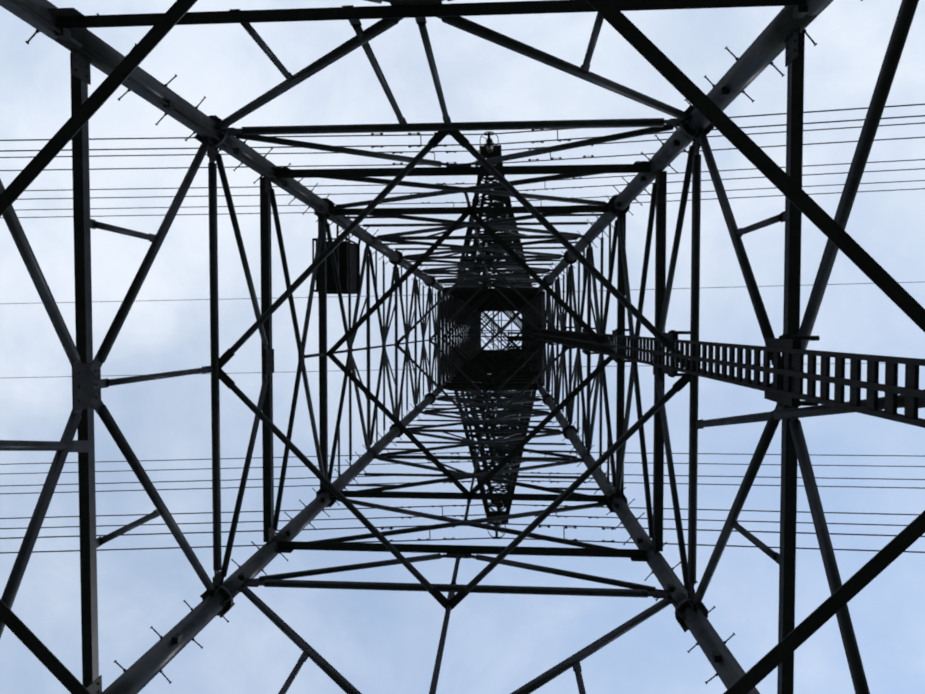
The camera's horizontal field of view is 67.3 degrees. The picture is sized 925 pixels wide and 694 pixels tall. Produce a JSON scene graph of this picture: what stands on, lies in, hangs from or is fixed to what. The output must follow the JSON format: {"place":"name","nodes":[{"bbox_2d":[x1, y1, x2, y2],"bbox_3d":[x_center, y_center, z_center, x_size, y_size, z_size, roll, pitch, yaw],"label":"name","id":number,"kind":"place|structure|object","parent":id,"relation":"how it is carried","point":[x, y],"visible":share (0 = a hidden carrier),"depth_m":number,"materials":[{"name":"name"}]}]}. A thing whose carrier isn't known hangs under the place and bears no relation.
{"place":"outdoors","nodes":[
{"label":"outdoors","id":0,"kind":"place"},
{"bbox_2d":[0,0,833,693],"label":"tower legs","id":1,"kind":"object","parent":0,"point":[762,52],"visible":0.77,"depth_m":8.09,"materials":[{"name":"grey metal"}]},
{"bbox_2d":[25,0,861,693],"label":"step bolts","id":2,"kind":"object","parent":1,"relation":"attached to","point":[83,386],"visible":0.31,"depth_m":7.77,"materials":[{"name":"grey metal"}]},
{"bbox_2d":[0,0,924,693],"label":"lattice braces","id":3,"kind":"object","parent":1,"relation":"attached to","point":[74,128],"visible":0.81,"depth_m":8.11,"materials":[{"name":"black metal"}]},
{"bbox_2d":[0,0,924,693],"label":"sky","id":4,"kind":"structure","parent":0,"point":[381,641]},
{"bbox_2d":[440,287,540,388],"bbox_3d":[1.921,-0.755,37.312,3.648,26.392,3.572,0,-88,4],"label":"tower upper shaft","id":5,"kind":"object","parent":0,"point":[467,347],"visible":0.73,"depth_m":30.10,"materials":[{"name":"black metal"}]},
{"bbox_2d":[371,129,614,541],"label":"tower cross arms","id":6,"kind":"object","parent":5,"relation":"attached to","point":[482,202],"visible":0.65,"depth_m":29.00},
{"bbox_2d":[0,103,924,553],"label":"conductors","id":7,"kind":"object","parent":6,"relation":"attached to","point":[410,295],"visible":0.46,"depth_m":31.41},
{"bbox_2d":[486,138,502,526],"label":"insulator strings","id":8,"kind":"object","parent":6,"relation":"attached to","point":[490,148],"visible":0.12,"depth_m":27.80,"materials":[{"name":"ceramic"}]},
{"bbox_2d":[527,325,924,427],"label":"climbing ladder","id":9,"kind":"object","parent":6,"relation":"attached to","point":[787,346],"visible":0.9,"depth_m":5.30,"materials":[{"name":"metal"}]}
]}

